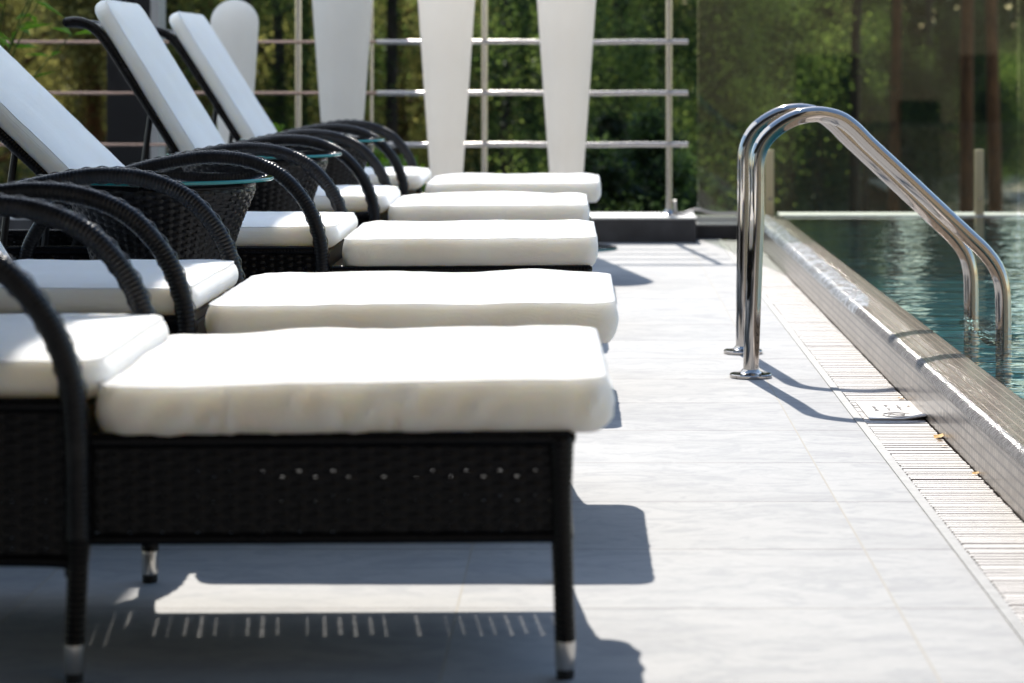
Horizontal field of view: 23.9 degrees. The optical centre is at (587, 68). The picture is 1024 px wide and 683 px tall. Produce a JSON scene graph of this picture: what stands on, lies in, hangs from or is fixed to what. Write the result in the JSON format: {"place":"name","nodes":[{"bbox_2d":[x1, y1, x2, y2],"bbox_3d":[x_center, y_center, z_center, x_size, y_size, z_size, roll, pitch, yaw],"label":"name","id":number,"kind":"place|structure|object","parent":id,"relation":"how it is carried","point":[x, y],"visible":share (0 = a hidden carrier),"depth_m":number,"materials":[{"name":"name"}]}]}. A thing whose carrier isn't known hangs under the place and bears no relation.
{"place":"outdoors","nodes":[
{"label":"outdoors","id":0,"kind":"place"},
{"bbox_2d":[3,1,16,180],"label":"pine tree","id":1,"kind":"object","parent":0,"point":[6,170],"visible":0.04,"depth_m":26.98,"materials":[{"name":"green plant"}]},
{"bbox_2d":[0,0,69,183],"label":"olive green tree","id":2,"kind":"object","parent":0,"point":[19,4],"visible":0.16,"depth_m":26.27,"materials":[{"name":"green plant"}]},
{"bbox_2d":[0,0,176,183],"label":"olive green tree","id":3,"kind":"object","parent":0,"point":[75,7],"visible":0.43,"depth_m":24.55,"materials":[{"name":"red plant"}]},
{"bbox_2d":[39,65,913,239],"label":"terrain","id":4,"kind":"structure","parent":0,"point":[878,202],"depth_m":45.21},
{"bbox_2d":[0,0,169,183],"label":"leafy tree","id":5,"kind":"object","parent":4,"relation":"on","point":[26,168],"visible":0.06,"depth_m":32.93,"materials":[{"name":"green plant"}]},
{"bbox_2d":[86,4,102,142],"bbox_3d":[-4.934,-4.289,26.126,4.803,13.782,5.164,0,0,42],"label":"pine tree","id":6,"kind":"object","parent":4,"relation":"on","point":[93,121],"visible":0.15,"depth_m":25.90,"materials":[{"name":"brown plant"}]},
{"bbox_2d":[0,0,200,178],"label":"olive green tree","id":7,"kind":"object","parent":4,"relation":"on","point":[65,87],"visible":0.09,"depth_m":27.02,"materials":[{"name":"green plant"}]},
{"bbox_2d":[18,0,286,147],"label":"olive green tree","id":8,"kind":"object","parent":4,"relation":"on","point":[105,59],"depth_m":33.32,"materials":[{"name":"green plant"}]},
{"bbox_2d":[49,0,419,156],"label":"olive green tree","id":9,"kind":"object","parent":4,"relation":"on","point":[210,3],"visible":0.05,"depth_m":25.67,"materials":[{"name":"green plant"}]},
{"bbox_2d":[241,0,251,5],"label":"pine tree","id":10,"kind":"object","parent":4,"relation":"on","point":[249,2],"depth_m":22.98,"materials":[{"name":"green plant"}]},
{"bbox_2d":[102,0,427,163],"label":"leafy tree","id":11,"kind":"object","parent":4,"relation":"on","point":[278,103],"visible":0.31,"depth_m":23.75,"materials":[{"name":"green plant"}]},
{"bbox_2d":[272,117,310,131],"bbox_3d":[-1.690,1.437,13.629,0.710,2.332,0.829,0,0,0],"label":"lime shrub","id":12,"kind":"object","parent":4,"relation":"on","point":[278,127],"depth_m":13.67,"materials":[{"name":"green plant"}]},
{"bbox_2d":[301,6,307,124],"bbox_3d":[-2.927,-3.722,26.255,4.907,12.646,5.250,0,0,-29],"label":"pine tree","id":13,"kind":"object","parent":4,"relation":"on","point":[304,86],"visible":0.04,"depth_m":25.93,"materials":[{"name":"brown plant"}]},
{"bbox_2d":[252,1,418,135],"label":"young pine","id":14,"kind":"object","parent":4,"relation":"on","point":[290,80],"depth_m":36.76,"materials":[{"name":"green plant"}]},
{"bbox_2d":[255,0,517,192],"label":"leafy tree","id":15,"kind":"object","parent":4,"relation":"on","point":[414,48],"depth_m":30.59,"materials":[{"name":"green plant"}]},
{"bbox_2d":[385,0,397,158],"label":"pine tree","id":16,"kind":"object","parent":4,"relation":"on","point":[392,123],"visible":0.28,"depth_m":23.95,"materials":[{"name":"brown plant"}]},
{"bbox_2d":[365,146,428,192],"bbox_3d":[-1.106,1.502,13.389,0.704,2.205,0.612,0,0,29],"label":"lime shrub","id":17,"kind":"object","parent":4,"relation":"on","point":[385,162],"visible":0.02,"depth_m":13.45,"materials":[{"name":"green plant"}]},
{"bbox_2d":[258,0,540,188],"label":"olive green tree","id":18,"kind":"object","parent":4,"relation":"on","point":[413,65],"visible":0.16,"depth_m":26.65,"materials":[{"name":"green plant"}]},
{"bbox_2d":[498,0,512,173],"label":"pine tree","id":19,"kind":"object","parent":4,"relation":"on","point":[503,164],"visible":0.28,"depth_m":24.98,"materials":[{"name":"brown plant"}]},
{"bbox_2d":[405,0,611,180],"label":"young pine","id":20,"kind":"object","parent":4,"relation":"on","point":[493,5],"visible":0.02,"depth_m":32.44,"materials":[{"name":"green plant"}]},
{"bbox_2d":[403,0,614,209],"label":"young pine","id":21,"kind":"object","parent":4,"relation":"on","point":[496,116],"visible":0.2,"depth_m":25.68,"materials":[{"name":"green plant"}]},
{"bbox_2d":[0,0,1023,199],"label":"wood","id":22,"kind":"object","parent":4,"relation":"on","point":[914,4],"visible":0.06,"depth_m":47.54,"materials":[{"name":"green plant"}]},
{"bbox_2d":[467,1,681,160],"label":"leafy tree","id":23,"kind":"object","parent":4,"relation":"on","point":[536,84],"visible":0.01,"depth_m":35.83,"materials":[{"name":"green plant"}]},
{"bbox_2d":[594,0,605,211],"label":"pine tree","id":24,"kind":"object","parent":4,"relation":"on","point":[596,208],"visible":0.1,"depth_m":23.96,"materials":[{"name":"brown plant"}]},
{"bbox_2d":[469,0,799,211],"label":"leafy tree","id":25,"kind":"object","parent":4,"relation":"on","point":[620,70],"visible":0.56,"depth_m":21.64,"materials":[{"name":"green plant"}]},
{"bbox_2d":[584,99,704,215],"bbox_3d":[0.179,1.391,14.526,1.064,2.426,0.984,0,0,0],"label":"leafy shrub","id":26,"kind":"object","parent":4,"relation":"on","point":[619,191],"visible":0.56,"depth_m":14.45,"materials":[{"name":"green plant"}]},
{"bbox_2d":[597,110,730,239],"bbox_3d":[0.475,1.427,15.232,0.927,2.353,1.171,0,0,0],"label":"leafy shrub","id":27,"kind":"object","parent":4,"relation":"on","point":[692,200],"visible":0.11,"depth_m":14.93,"materials":[{"name":"green plant"}]},
{"bbox_2d":[494,0,881,239],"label":"leafy tree","id":28,"kind":"object","parent":4,"relation":"on","point":[791,72],"visible":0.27,"depth_m":24.76,"materials":[{"name":"green plant"}]},
{"bbox_2d":[607,0,891,239],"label":"leafy tree","id":29,"kind":"object","parent":4,"relation":"on","point":[834,41],"visible":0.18,"depth_m":28.86,"materials":[{"name":"green plant"}]},
{"bbox_2d":[605,0,909,239],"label":"olive green tree","id":30,"kind":"object","parent":4,"relation":"on","point":[714,201],"visible":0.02,"depth_m":33.97,"materials":[{"name":"green plant"}]},
{"bbox_2d":[776,29,783,214],"bbox_3d":[2.984,-3.722,40.189,5.250,12.646,4.907,0,0,-10],"label":"pine tree","id":31,"kind":"object","parent":4,"relation":"on","point":[779,177],"visible":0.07,"depth_m":39.90,"materials":[{"name":"brown plant"}]},
{"bbox_2d":[672,0,888,209],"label":"olive green tree","id":32,"kind":"object","parent":4,"relation":"on","point":[826,72],"visible":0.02,"depth_m":43.80,"materials":[{"name":"green plant"}]},
{"bbox_2d":[683,0,904,239],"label":"young pine","id":33,"kind":"object","parent":4,"relation":"on","point":[787,204],"visible":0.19,"depth_m":29.47,"materials":[{"name":"green plant"}]},
{"bbox_2d":[746,0,908,211],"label":"leafy tree","id":34,"kind":"object","parent":4,"relation":"on","point":[878,83],"visible":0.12,"depth_m":37.80,"materials":[{"name":"green plant"}]},
{"bbox_2d":[849,0,861,211],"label":"pine tree","id":35,"kind":"object","parent":4,"relation":"on","point":[854,160],"visible":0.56,"depth_m":27.92,"materials":[{"name":"brown plant"}]},
{"bbox_2d":[813,0,938,211],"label":"leafy tree","id":36,"kind":"object","parent":4,"relation":"on","point":[864,197],"visible":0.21,"depth_m":41.97,"materials":[{"name":"green plant"}]},
{"bbox_2d":[887,0,901,211],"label":"pine tree","id":37,"kind":"object","parent":4,"relation":"on","point":[893,204],"visible":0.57,"depth_m":30.93,"materials":[{"name":"plant"}]},
{"bbox_2d":[923,0,932,189],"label":"pine tree","id":38,"kind":"object","parent":4,"relation":"on","point":[929,8],"visible":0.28,"depth_m":37.92,"materials":[{"name":"brown plant"}]},
{"bbox_2d":[886,0,1023,211],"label":"young pine","id":39,"kind":"object","parent":4,"relation":"on","point":[934,92],"visible":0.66,"depth_m":30.77,"materials":[{"name":"green plant"}]},
{"bbox_2d":[903,0,1023,211],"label":"leafy tree","id":40,"kind":"object","parent":4,"relation":"on","point":[1015,117],"visible":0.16,"depth_m":35.91,"materials":[{"name":"green plant"}]},
{"bbox_2d":[959,0,973,211],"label":"pine tree","id":41,"kind":"object","parent":4,"relation":"on","point":[966,165],"visible":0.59,"depth_m":26.97,"materials":[{"name":"brown plant"}]},
{"bbox_2d":[985,0,1002,211],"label":"pine tree","id":42,"kind":"object","parent":4,"relation":"on","point":[993,122],"visible":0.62,"depth_m":26.41,"materials":[{"name":"brown plant"}]},
{"bbox_2d":[999,3,1023,189],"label":"leafy tree","id":43,"kind":"object","parent":4,"relation":"on","point":[1012,88],"visible":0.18,"depth_m":39.88,"materials":[{"name":"green plant"}]},
{"bbox_2d":[0,239,1023,682],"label":"deck","id":44,"kind":"structure","parent":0,"point":[778,527],"depth_m":4.02,"materials":[{"name":"tile"}]},
{"bbox_2d":[0,0,91,228],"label":"bamboo plant","id":45,"kind":"object","parent":44,"relation":"on","point":[29,24],"visible":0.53,"depth_m":9.45,"materials":[{"name":"green plant"}]},
{"bbox_2d":[107,0,165,165],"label":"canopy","id":46,"kind":"object","parent":44,"relation":"on","point":[126,118],"depth_m":12.11,"materials":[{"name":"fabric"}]},
{"bbox_2d":[70,172,273,259],"bbox_3d":[-1.000,0.546,5.670,0.524,0.585,0.524,0,0,0],"label":"side table","id":47,"kind":"object","parent":44,"relation":"on","point":[227,197],"visible":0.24,"depth_m":5.51,"materials":[{"name":"wicker"}]},
{"bbox_2d":[210,0,258,143],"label":"floor lamp","id":48,"kind":"object","parent":44,"relation":"on","point":[234,25],"visible":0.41,"depth_m":11.22,"materials":[{"name":"plastic"}]},
{"bbox_2d":[166,150,341,211],"bbox_3d":[-1.003,0.546,7.280,0.524,0.585,0.524,0,0,0],"label":"side table","id":49,"kind":"object","parent":44,"relation":"on","point":[273,195],"visible":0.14,"depth_m":7.12,"materials":[{"name":"wicker"}]},
{"bbox_2d":[0,46,597,279],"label":"sun lounger","id":50,"kind":"object","parent":44,"relation":"on","point":[43,131],"visible":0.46,"depth_m":6.20,"materials":[{"name":"fabric"}]},
{"bbox_2d":[0,193,614,682],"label":"sun lounger","id":51,"kind":"object","parent":44,"relation":"on","point":[144,429],"visible":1,"depth_m":3.36,"materials":[{"name":"black wicker"}]},
{"bbox_2d":[0,166,618,512],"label":"sun lounger","id":52,"kind":"object","parent":44,"relation":"on","point":[204,296],"visible":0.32,"depth_m":4.49,"materials":[{"name":"fabric"}]},
{"bbox_2d":[240,137,384,185],"bbox_3d":[-0.999,0.546,8.780,0.524,0.585,0.524,0,0,0],"label":"side table","id":53,"kind":"object","parent":44,"relation":"on","point":[337,171],"visible":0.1,"depth_m":8.64,"materials":[{"name":"wicker"}]},
{"bbox_2d":[50,0,590,228],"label":"sun lounger","id":54,"kind":"object","parent":44,"relation":"on","point":[126,35],"visible":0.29,"depth_m":7.70,"materials":[{"name":"fabric"}]},
{"bbox_2d":[312,0,371,136],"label":"floor lamp","id":55,"kind":"object","parent":44,"relation":"on","point":[342,32],"visible":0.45,"depth_m":11.28,"materials":[{"name":"plastic"}]},
{"bbox_2d":[9,212,696,242],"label":"terrace kerb","id":56,"kind":"structure","parent":44,"relation":"on","point":[633,227],"depth_m":11.80,"materials":[{"name":"grey stone"}]},
{"bbox_2d":[0,0,687,215],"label":"steel railing","id":57,"kind":"object","parent":56,"relation":"on","point":[484,144],"visible":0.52,"depth_m":11.92,"materials":[{"name":"grey metal"}]},
{"bbox_2d":[673,200,736,214],"bbox_3d":[0.607,0.689,12.009,0.400,0.082,0.045,0,0,-19],"label":"cable","id":58,"kind":"object","parent":56,"relation":"on","point":[703,211],"visible":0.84,"depth_m":12.00,"materials":[{"name":"grey plastic"}]},
{"bbox_2d":[154,11,600,202],"bbox_3d":[-0.866,0.315,9.530,1.838,1.070,0.701,0,0,0],"label":"sun lounger","id":59,"kind":"object","parent":44,"relation":"on","point":[194,41],"visible":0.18,"depth_m":9.22,"materials":[{"name":"fabric"}]},
{"bbox_2d":[418,0,474,179],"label":"floor lamp","id":60,"kind":"object","parent":44,"relation":"on","point":[446,30],"visible":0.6,"depth_m":11.29,"materials":[{"name":"plastic"}]},
{"bbox_2d":[537,0,617,251],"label":"closed parasol","id":61,"kind":"object","parent":44,"relation":"on","point":[566,30],"visible":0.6,"depth_m":11.29,"materials":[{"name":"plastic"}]},
{"bbox_2d":[696,222,736,238],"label":"kerb","id":62,"kind":"structure","parent":44,"relation":"on","point":[716,230],"depth_m":12.05,"materials":[{"name":"grey stone"}]},
{"bbox_2d":[717,239,1023,642],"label":"edging strip","id":63,"kind":"object","parent":44,"relation":"attached to","point":[1011,617],"visible":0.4,"depth_m":4.82,"materials":[{"name":"white stone"}]},
{"bbox_2d":[782,216,1023,399],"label":"pool water","id":64,"kind":"structure","parent":0,"point":[865,224],"depth_m":9.15,"materials":[{"name":"teal liquid"}]},
{"bbox_2d":[860,168,1023,211],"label":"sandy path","id":65,"kind":"structure","parent":0,"point":[885,186],"depth_m":42.54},
{"bbox_2d":[1002,190,1023,204],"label":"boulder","id":66,"kind":"object","parent":65,"relation":"on","point":[1012,196],"visible":0.18,"depth_m":35.71,"materials":[{"name":"grey stone"}]},
{"bbox_2d":[866,276,1023,398],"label":"pool floor","id":67,"kind":"structure","parent":0,"point":[953,342],"depth_m":10.17,"materials":[{"name":"tile"}]},
{"bbox_2d":[724,103,1019,389],"bbox_3d":[0.793,0.566,6.940,0.804,0.924,0.676,0,0,0],"label":"pool ladder","id":68,"kind":"object","parent":67,"relation":"on","point":[856,138],"visible":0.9,"depth_m":6.65,"materials":[{"name":"silver metal"}]},
{"bbox_2d":[763,215,1023,522],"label":"pool edge wall","id":69,"kind":"structure","parent":67,"relation":"on","point":[972,410],"depth_m":6.05,"materials":[{"name":"tile"}]},
{"bbox_2d":[764,215,868,314],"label":"spilling water","id":70,"kind":"structure","parent":69,"relation":"on","point":[826,276],"depth_m":8.84,"materials":[{"name":"white liquid"}]},
{"bbox_2d":[784,217,1023,275],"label":"pool far wall","id":71,"kind":"structure","parent":67,"relation":"on","point":[939,265],"depth_m":12.02,"materials":[{"name":"tile"}]},
{"bbox_2d":[696,212,1023,221],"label":"pool far kerb","id":72,"kind":"structure","parent":71,"relation":"on","point":[734,218],"depth_m":12.11,"materials":[{"name":"grey stone"}]},
{"bbox_2d":[765,0,1017,214],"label":"glass fence panel","id":73,"kind":"object","parent":72,"relation":"on","point":[979,183],"visible":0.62,"depth_m":12.07,"materials":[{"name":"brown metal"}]},
{"bbox_2d":[1019,0,1019,213],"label":"glass fence panel","id":74,"kind":"object","parent":72,"relation":"on","point":[1019,106],"visible":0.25,"depth_m":12.12,"materials":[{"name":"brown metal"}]},
{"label":"gutter floor","id":75,"kind":"structure","parent":0,"visible":0},
{"bbox_2d":[723,240,768,257],"bbox_3d":[0.741,0.865,11.426,0.150,0.034,1.040,0,0,0],"label":"drain grate","id":76,"kind":"object","parent":75,"relation":"on","point":[731,245],"visible":0.25,"depth_m":11.53,"materials":[{"name":"white plastic"}]},
{"bbox_2d":[736,257,782,271],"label":"drain grate","id":77,"kind":"object","parent":75,"relation":"on","point":[769,265],"visible":0.29,"depth_m":10.38,"materials":[{"name":"white plastic"}]},
{"bbox_2d":[762,272,795,286],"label":"drain grate","id":78,"kind":"object","parent":75,"relation":"on","point":[775,279],"visible":0.49,"depth_m":9.68,"materials":[{"name":"white plastic"}]},
{"bbox_2d":[762,287,811,304],"bbox_3d":[0.741,0.865,9.052,0.150,0.034,0.688,0,0,0],"label":"drain grate","id":79,"kind":"object","parent":75,"relation":"on","point":[785,295],"visible":0.62,"depth_m":9.04,"materials":[{"name":"white plastic"}]},
{"bbox_2d":[774,304,831,323],"bbox_3d":[0.741,0.865,8.376,0.150,0.034,0.640,0,0,0],"label":"drain grate","id":80,"kind":"object","parent":75,"relation":"on","point":[801,313],"visible":0.69,"depth_m":8.35,"materials":[{"name":"white plastic"}]},
{"bbox_2d":[789,324,852,345],"bbox_3d":[0.741,0.865,7.727,0.150,0.034,0.638,0,0,0],"label":"drain grate","id":81,"kind":"object","parent":75,"relation":"on","point":[819,334],"visible":0.69,"depth_m":7.69,"materials":[{"name":"white plastic"}]},
{"bbox_2d":[806,346,882,377],"bbox_3d":[0.741,0.865,7.031,0.150,0.034,0.730,0,0,0],"label":"drain grate","id":82,"kind":"object","parent":75,"relation":"on","point":[842,361],"visible":0.66,"depth_m":7.01,"materials":[{"name":"white plastic"}]},
{"bbox_2d":[831,377,897,393],"bbox_3d":[0.741,0.865,6.492,0.150,0.034,0.328,0,0,0],"label":"drain grate","id":83,"kind":"object","parent":75,"relation":"on","point":[863,385],"visible":0.62,"depth_m":6.47,"materials":[{"name":"white plastic"}]},
{"bbox_2d":[844,393,949,447],"bbox_3d":[0.741,0.865,5.871,0.150,0.034,0.890,0,0,0],"label":"drain grate","id":84,"kind":"object","parent":75,"relation":"on","point":[919,432],"visible":0.58,"depth_m":5.69,"materials":[{"name":"white plastic"}]},
{"bbox_2d":[855,401,926,419],"bbox_3d":[0.750,0.841,5.985,0.140,0.012,0.310,0,0,0],"label":"cover plate","id":85,"kind":"object","parent":84,"relation":"on","point":[888,410],"visible":1,"depth_m":5.97,"materials":[{"name":"white plastic"}]},
{"bbox_2d":[933,433,943,437],"bbox_3d":[0.806,0.843,5.550,0.026,0.007,0.031,0,0,0],"label":"fallen leaf","id":86,"kind":"object","parent":84,"relation":"on","point":[938,435],"visible":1,"depth_m":5.55,"materials":[{"name":"yellow plant"}]},
{"bbox_2d":[886,448,981,480],"bbox_3d":[0.741,0.865,5.207,0.150,0.034,0.418,0,0,0],"label":"drain grate","id":87,"kind":"object","parent":75,"relation":"on","point":[932,463],"visible":0.65,"depth_m":5.18,"materials":[{"name":"white plastic"}]},
{"bbox_2d":[912,480,1023,558],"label":"drain grate","id":88,"kind":"object","parent":75,"relation":"on","point":[979,518],"visible":0.74,"depth_m":4.58,"materials":[{"name":"white plastic"}]},
{"bbox_2d":[973,557,1023,605],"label":"drain grate","id":89,"kind":"object","parent":75,"relation":"on","point":[1005,576],"visible":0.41,"depth_m":4.05,"materials":[{"name":"white plastic"}]},
{"bbox_2d":[1010,606,1023,623],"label":"drain grate","id":90,"kind":"object","parent":75,"relation":"on","point":[1018,611],"visible":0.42,"depth_m":3.78,"materials":[{"name":"white plastic"}]}
]}

